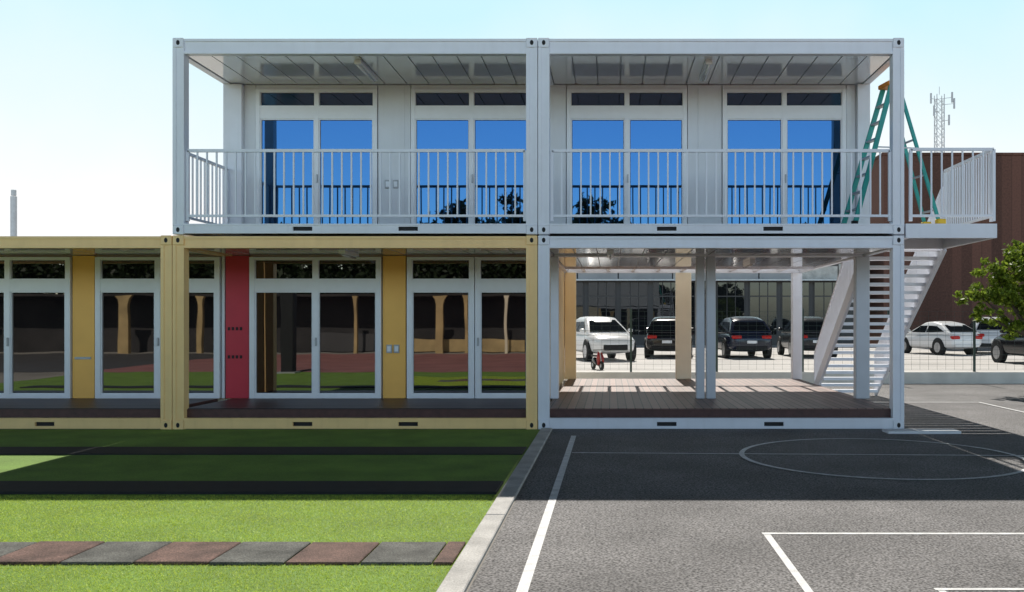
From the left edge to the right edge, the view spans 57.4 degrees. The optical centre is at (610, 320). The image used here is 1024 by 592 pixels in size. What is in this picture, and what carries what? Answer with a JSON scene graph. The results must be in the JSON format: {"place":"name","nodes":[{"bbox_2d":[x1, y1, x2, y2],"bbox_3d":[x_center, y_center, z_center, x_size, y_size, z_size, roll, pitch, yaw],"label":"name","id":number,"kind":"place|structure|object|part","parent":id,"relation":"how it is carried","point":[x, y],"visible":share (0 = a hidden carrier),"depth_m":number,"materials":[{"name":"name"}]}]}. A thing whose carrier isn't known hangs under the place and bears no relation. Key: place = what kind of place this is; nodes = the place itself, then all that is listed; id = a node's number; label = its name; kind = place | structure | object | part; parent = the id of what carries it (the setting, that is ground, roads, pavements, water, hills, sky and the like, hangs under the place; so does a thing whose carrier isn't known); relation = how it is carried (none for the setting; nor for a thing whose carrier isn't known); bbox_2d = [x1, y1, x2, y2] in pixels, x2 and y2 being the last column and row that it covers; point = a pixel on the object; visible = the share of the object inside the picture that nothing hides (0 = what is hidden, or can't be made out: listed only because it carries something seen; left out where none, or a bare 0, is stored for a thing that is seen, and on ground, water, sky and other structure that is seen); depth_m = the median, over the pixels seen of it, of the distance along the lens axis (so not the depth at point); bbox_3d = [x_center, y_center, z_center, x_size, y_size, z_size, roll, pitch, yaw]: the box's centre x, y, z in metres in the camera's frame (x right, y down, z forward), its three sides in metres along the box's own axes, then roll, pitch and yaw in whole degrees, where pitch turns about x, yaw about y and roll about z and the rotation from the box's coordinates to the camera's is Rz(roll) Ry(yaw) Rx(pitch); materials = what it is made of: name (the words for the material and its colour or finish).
{"place":"outdoors","nodes":[
{"label":"outdoors","id":0,"kind":"place"},
{"bbox_2d":[0,429,539,591],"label":"lawn","id":1,"kind":"structure","parent":0,"point":[257,467],"depth_m":10.80,"materials":[{"name":"green plant"}]},
{"bbox_2d":[0,542,36,556],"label":"rubber tile","id":2,"kind":"object","parent":1,"relation":"on","point":[7,547],"visible":0.67,"depth_m":7.41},
{"bbox_2d":[0,541,104,564],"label":"rubber tile","id":3,"kind":"object","parent":1,"relation":"on","point":[48,552],"visible":0.9,"depth_m":7.21,"materials":[{"name":"rubber"}]},
{"bbox_2d":[60,541,171,564],"bbox_3d":[-3.846,1.817,7.257,0.537,0.027,0.653,0,0,0],"label":"rubber tile","id":4,"kind":"object","parent":1,"relation":"on","point":[118,552],"visible":0.9,"depth_m":7.19,"materials":[{"name":"grey rubber"}]},
{"bbox_2d":[134,542,240,564],"bbox_3d":[-3.288,1.816,7.252,0.556,0.028,0.637,0,0,0],"label":"rubber tile","id":5,"kind":"object","parent":1,"relation":"on","point":[189,553],"visible":0.9,"depth_m":7.18,"materials":[{"name":"rubber"}]},
{"bbox_2d":[0,481,502,493],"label":"rubber strip","id":6,"kind":"object","parent":1,"relation":"on","point":[249,487],"visible":1,"depth_m":10.01,"materials":[{"name":"black rubber"}]},
{"bbox_2d":[209,542,310,564],"bbox_3d":[-2.720,1.816,7.246,0.556,0.028,0.648,0,0,0],"label":"rubber tile","id":7,"kind":"object","parent":1,"relation":"on","point":[262,553],"visible":0.9,"depth_m":7.18,"materials":[{"name":"grey rubber"}]},
{"bbox_2d":[0,447,526,454],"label":"rubber strip","id":8,"kind":"object","parent":1,"relation":"on","point":[262,450],"visible":1,"depth_m":12.93,"materials":[{"name":"black rubber"}]},
{"bbox_2d":[285,542,379,564],"bbox_3d":[-2.155,1.817,7.249,0.550,0.025,0.640,0,0,0],"label":"rubber tile","id":9,"kind":"object","parent":1,"relation":"on","point":[335,553],"visible":0.92,"depth_m":7.19,"materials":[{"name":"rubber"}]},
{"bbox_2d":[360,542,445,564],"bbox_3d":[-1.603,1.817,7.252,0.531,0.026,0.645,0,0,0],"label":"rubber tile","id":10,"kind":"object","parent":1,"relation":"on","point":[405,553],"visible":0.98,"depth_m":7.19,"materials":[{"name":"grey rubber"}]},
{"bbox_2d":[433,542,465,564],"bbox_3d":[-1.253,1.816,7.251,0.146,0.027,0.656,0,0,0],"label":"rubber tile","id":11,"kind":"object","parent":1,"relation":"on","point":[449,553],"visible":1,"depth_m":7.18,"materials":[{"name":"rubber"}]},
{"bbox_2d":[0,0,1023,235],"label":"sky","id":12,"kind":"structure","parent":0,"point":[86,86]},
{"bbox_2d":[466,384,562,591],"bbox_3d":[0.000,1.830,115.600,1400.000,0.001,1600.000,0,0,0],"label":"ground","id":13,"kind":"structure","parent":0,"point":[504,520],"depth_m":8.25,"materials":[{"name":"grey concrete"}]},
{"bbox_2d":[0,235,227,428],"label":"container unit","id":14,"kind":"object","parent":13,"relation":"on","point":[86,332],"visible":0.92,"depth_m":17.75,"materials":[{"name":"yellow paint"}]},
{"bbox_2d":[10,190,16,235],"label":"vent stack","id":15,"kind":"object","parent":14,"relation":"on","point":[13,214],"visible":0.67,"depth_m":50.48,"materials":[{"name":"paint"}]},
{"bbox_2d":[0,257,72,397],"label":"window","id":16,"kind":"structure","parent":14,"relation":"in","point":[36,293],"depth_m":17.77,"materials":[{"name":"clear glass"}]},
{"bbox_2d":[95,257,220,397],"bbox_3d":[-8.651,0.135,17.745,2.375,2.700,0.130,0,0,0],"label":"window","id":17,"kind":"structure","parent":14,"relation":"in","point":[127,289],"depth_m":17.77,"materials":[{"name":"clear glass"}]},
{"bbox_2d":[173,235,564,428],"bbox_3d":[-4.265,0.202,19.693,6.190,3.268,8.214,0,0,0],"label":"container unit","id":18,"kind":"object","parent":13,"relation":"on","point":[381,332],"visible":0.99,"depth_m":17.75,"materials":[{"name":"yellow paint"}]},
{"bbox_2d":[249,257,381,397],"bbox_3d":[-5.637,0.135,17.745,2.514,2.700,0.130,0,0,0],"label":"window","id":19,"kind":"structure","parent":18,"relation":"in","point":[315,323],"depth_m":17.77,"materials":[{"name":"clear glass"}]},
{"bbox_2d":[173,38,538,235],"bbox_3d":[-4.293,-3.100,19.693,6.133,3.303,8.214,0,0,0],"label":"container unit","id":20,"kind":"object","parent":18,"relation":"on","point":[380,137],"visible":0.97,"depth_m":17.71,"materials":[{"name":"white paint"}]},
{"bbox_3d":[-5.613,-3.025,17.745,2.313,2.790,0.130,0,0,0],"label":"sliding door","id":21,"kind":"part","parent":20,"relation":"part of","materials":[{"name":"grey glass"}]},
{"bbox_3d":[-2.652,-3.025,17.745,2.313,2.790,0.130,0,0,0],"label":"sliding door","id":22,"kind":"part","parent":20,"relation":"part of","materials":[{"name":"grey glass"}]},
{"bbox_2d":[407,257,474,397],"bbox_3d":[-3.242,0.135,17.762,1.288,2.700,0.095,0,0,0],"label":"fixed window","id":23,"kind":"structure","parent":18,"relation":"in","point":[440,290],"depth_m":17.77,"materials":[{"name":"clear glass"}]},
{"bbox_3d":[-2.039,0.135,17.745,1.087,2.700,0.130,0,0,0],"label":"glazed door","id":24,"kind":"part","parent":18,"relation":"part of","materials":[{"name":"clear glass"}]},
{"bbox_2d":[436,428,551,591],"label":"kerb","id":25,"kind":"structure","parent":13,"relation":"on","point":[460,575],"depth_m":8.09,"materials":[{"name":"concrete"}]},
{"bbox_2d":[562,371,1023,383],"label":"boundary wall","id":26,"kind":"structure","parent":13,"relation":"on","point":[963,377],"depth_m":26.80,"materials":[{"name":"concrete"}]},
{"bbox_2d":[576,309,1023,371],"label":"wire fence","id":27,"kind":"object","parent":26,"relation":"on","point":[974,330],"visible":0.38,"depth_m":26.98,"materials":[{"name":"grey metal"}]},
{"bbox_2d":[576,263,852,344],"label":"office building","id":28,"kind":"structure","parent":0,"point":[646,298],"depth_m":57.50,"materials":[{"name":"metal"}]},
{"bbox_2d":[576,282,583,319],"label":"window","id":29,"kind":"structure","parent":28,"relation":"in","point":[579,285],"depth_m":57.50,"materials":[{"name":"grey glass"}]},
{"bbox_2d":[588,282,615,318],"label":"window","id":30,"kind":"structure","parent":28,"relation":"in","point":[601,295],"depth_m":57.50,"materials":[{"name":"grey glass"}]},
{"bbox_2d":[620,282,647,335],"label":"window","id":31,"kind":"structure","parent":28,"relation":"in","point":[633,295],"depth_m":57.50,"materials":[{"name":"grey glass"}]},
{"bbox_2d":[652,282,674,318],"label":"window","id":32,"kind":"structure","parent":28,"relation":"in","point":[663,293],"depth_m":57.50,"materials":[{"name":"grey glass"}]},
{"bbox_2d":[691,282,694,335],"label":"window","id":33,"kind":"structure","parent":28,"relation":"in","point":[692,283],"depth_m":57.50,"materials":[{"name":"grey glass"}]},
{"bbox_2d":[717,282,744,325],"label":"window","id":34,"kind":"structure","parent":28,"relation":"in","point":[730,295],"depth_m":57.50,"materials":[{"name":"grey glass"}]},
{"bbox_2d":[749,282,776,335],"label":"window","id":35,"kind":"structure","parent":28,"relation":"in","point":[762,295],"depth_m":57.50,"materials":[{"name":"grey glass"}]},
{"bbox_2d":[781,282,809,331],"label":"window","id":36,"kind":"structure","parent":28,"relation":"in","point":[785,286],"depth_m":57.50,"materials":[{"name":"grey glass"}]},
{"bbox_2d":[813,282,841,335],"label":"window","id":37,"kind":"structure","parent":28,"relation":"in","point":[822,291],"depth_m":57.50,"materials":[{"name":"grey glass"}]},
{"bbox_2d":[468,384,1023,591],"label":"asphalt court","id":38,"kind":"object","parent":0,"point":[640,510],"depth_m":9.02,"materials":[{"name":"grey asphalt"}]},
{"bbox_2d":[516,436,575,591],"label":"court sideline marking","id":39,"kind":"object","parent":38,"relation":"on","point":[527,574],"visible":1,"depth_m":8.09,"materials":[{"name":"white paint"}]},
{"bbox_2d":[538,235,903,428],"bbox_3d":[1.863,0.202,19.743,6.155,3.268,8.314,0,0,0],"label":"container unit","id":40,"kind":"object","parent":38,"relation":"on","point":[705,398],"visible":0.98,"depth_m":17.39,"materials":[{"name":"grey galvanised steel"},{"name":"white paint"},{"name":"brown wood decking"}]},
{"bbox_2d":[538,38,903,235],"bbox_3d":[1.863,-3.100,18.768,6.155,3.303,6.364,0,0,0],"label":"container unit","id":41,"kind":"object","parent":40,"relation":"on","point":[701,137],"visible":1,"depth_m":17.72,"materials":[{"name":"white paint"}]},
{"bbox_3d":[0.316,-3.025,17.745,2.298,2.790,0.130,0,0,0],"label":"sliding door","id":42,"kind":"part","parent":41,"relation":"part of","materials":[{"name":"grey glass"}]},
{"bbox_3d":[3.323,-3.025,17.745,2.359,2.790,0.130,0,0,0],"label":"sliding door","id":43,"kind":"part","parent":41,"relation":"part of","materials":[{"name":"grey glass"}]},
{"bbox_2d":[841,80,945,223],"bbox_3d":[5.025,-2.930,16.554,1.750,2.600,0.620,0,0,-10],"label":"step ladder","id":44,"kind":"object","parent":41,"relation":"on","point":[883,87],"visible":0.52,"depth_m":16.42,"materials":[{"name":"green metal"}]},
{"bbox_2d":[572,452,1023,455],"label":"court halfway marking","id":45,"kind":"object","parent":38,"relation":"on","point":[822,454],"visible":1,"depth_m":12.61,"materials":[{"name":"white paint"}]},
{"bbox_2d":[739,438,1023,479],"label":"court circle marking","id":46,"kind":"object","parent":38,"relation":"on","point":[741,453],"visible":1,"depth_m":11.80,"materials":[{"name":"white paint"}]},
{"bbox_2d":[762,532,1023,591],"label":"court key marking","id":47,"kind":"object","parent":38,"relation":"on","point":[799,578],"visible":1,"depth_m":7.49,"materials":[{"name":"white paint"}]},
{"bbox_2d":[882,429,960,433],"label":"concrete slab","id":48,"kind":"structure","parent":38,"relation":"on","point":[921,431],"depth_m":14.94,"materials":[{"name":"grey concrete"}]},
{"bbox_2d":[934,588,1023,591],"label":"court lane marking","id":49,"kind":"object","parent":38,"relation":"on","point":[941,589],"visible":1,"depth_m":6.29,"materials":[{"name":"white paint"}]},
{"bbox_2d":[952,239,1023,339],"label":"broadleaf tree","id":50,"kind":"object","parent":38,"relation":"on","point":[1007,295],"visible":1,"depth_m":23.50,"materials":[{"name":"green plant"}]},
{"bbox_2d":[979,402,1022,411],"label":"painted ground line","id":51,"kind":"object","parent":38,"relation":"on","point":[1002,407],"visible":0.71,"depth_m":19.37,"materials":[{"name":"white paint"}]},
{"bbox_2d":[576,345,1023,370],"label":"street","id":52,"kind":"structure","parent":0,"point":[785,365],"depth_m":33.88,"materials":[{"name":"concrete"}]},
{"bbox_2d":[591,349,604,369],"bbox_3d":[-0.403,1.214,29.000,0.397,0.632,0.918,0,0,-24],"label":"scooter","id":53,"kind":"object","parent":52,"relation":"on","point":[599,363],"visible":0.97,"depth_m":28.81,"materials":[{"name":"metal"}]},
{"bbox_2d":[576,316,636,360],"bbox_3d":[-0.415,0.695,36.605,2.100,1.725,4.530,0,0,-16],"label":"parked car","id":54,"kind":"object","parent":52,"relation":"on","point":[612,343],"visible":0.81,"depth_m":35.17,"materials":[{"name":"white paint"}]},
{"bbox_3d":[-1.072,0.240,36.036,0.169,0.400,1.202,0,0,-16],"label":"side window","id":55,"kind":"part","parent":54,"relation":"part of","materials":[{"name":"black glass"}]},
{"bbox_2d":[644,317,693,357],"bbox_3d":[2.511,0.695,39.595,2.100,1.725,4.530,0,0,6],"label":"parked car","id":56,"kind":"object","parent":52,"relation":"on","point":[656,341],"visible":0.62,"depth_m":37.56,"materials":[{"name":"black paint"}]},
{"bbox_3d":[2.312,0.236,37.698,1.461,0.350,0.378,0,0,6],"label":"rear window","id":57,"kind":"part","parent":56,"relation":"part of","materials":[{"name":"black glass"}]},
{"bbox_2d":[718,317,771,357],"bbox_3d":[5.436,0.695,39.095,2.100,1.725,4.530,0,0,-5],"label":"parked car","id":58,"kind":"object","parent":52,"relation":"on","point":[737,341],"visible":0.84,"depth_m":37.13,"materials":[{"name":"black paint"}]},
{"bbox_3d":[4.742,0.240,37.978,0.169,0.400,1.474,0,0,-5],"label":"side window","id":59,"kind":"part","parent":58,"relation":"part of","materials":[{"name":"black glass"}]},
{"bbox_3d":[5.602,0.236,37.195,1.461,0.350,0.378,0,0,-5],"label":"rear window","id":60,"kind":"part","parent":58,"relation":"part of","materials":[{"name":"black glass"}]},
{"bbox_2d":[777,317,837,356],"bbox_3d":[8.466,0.695,40.095,2.100,1.725,4.530,0,0,0],"label":"parked car","id":61,"kind":"object","parent":52,"relation":"on","point":[810,337],"visible":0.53,"depth_m":38.40,"materials":[{"name":"grey paint"}]},
{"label":"side window","id":62,"kind":"part","parent":61,"relation":"part of","materials":[{"name":"black glass"}]},
{"bbox_3d":[8.466,0.236,38.188,1.461,0.350,0.378,0,0,0],"label":"rear window","id":63,"kind":"part","parent":61,"relation":"part of","materials":[{"name":"black glass"}]},
{"bbox_2d":[904,321,982,354],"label":"parked car","id":64,"kind":"object","parent":52,"relation":"on","point":[940,342],"visible":0.81,"depth_m":41.27,"materials":[{"name":"white paint"}]},
{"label":"side window","id":65,"kind":"part","parent":64,"relation":"part of","materials":[{"name":"black glass"}]},
{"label":"side window","id":66,"kind":"part","parent":64,"relation":"part of","materials":[{"name":"black glass"}]},
{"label":"rear window","id":67,"kind":"part","parent":64,"relation":"part of","materials":[{"name":"black glass"}]},
{"bbox_2d":[969,317,1009,347],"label":"parked car","id":68,"kind":"object","parent":52,"relation":"on","point":[988,337],"visible":0.12,"depth_m":41.60,"materials":[{"name":"silver paint"}]},
{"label":"rear window","id":69,"kind":"part","parent":68,"relation":"part of","materials":[{"name":"black glass"}]},
{"bbox_2d":[991,329,1023,362],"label":"parked car","id":70,"kind":"object","parent":52,"relation":"on","point":[1002,348],"visible":0.77,"depth_m":33.40,"materials":[{"name":"black paint"}]},
{"bbox_2d":[814,148,996,395],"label":"outside staircase","id":71,"kind":"structure","parent":0,"point":[928,244],"depth_m":18.15,"materials":[{"name":"white metal"}]},
{"bbox_2d":[930,87,954,152],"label":"telecom mast","id":72,"kind":"object","parent":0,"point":[943,112],"visible":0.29,"depth_m":90.23,"materials":[{"name":"metal"}]},
{"bbox_2d":[869,153,1023,343],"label":"brown building","id":73,"kind":"structure","parent":0,"point":[958,264],"depth_m":57.60,"materials":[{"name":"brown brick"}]}
]}

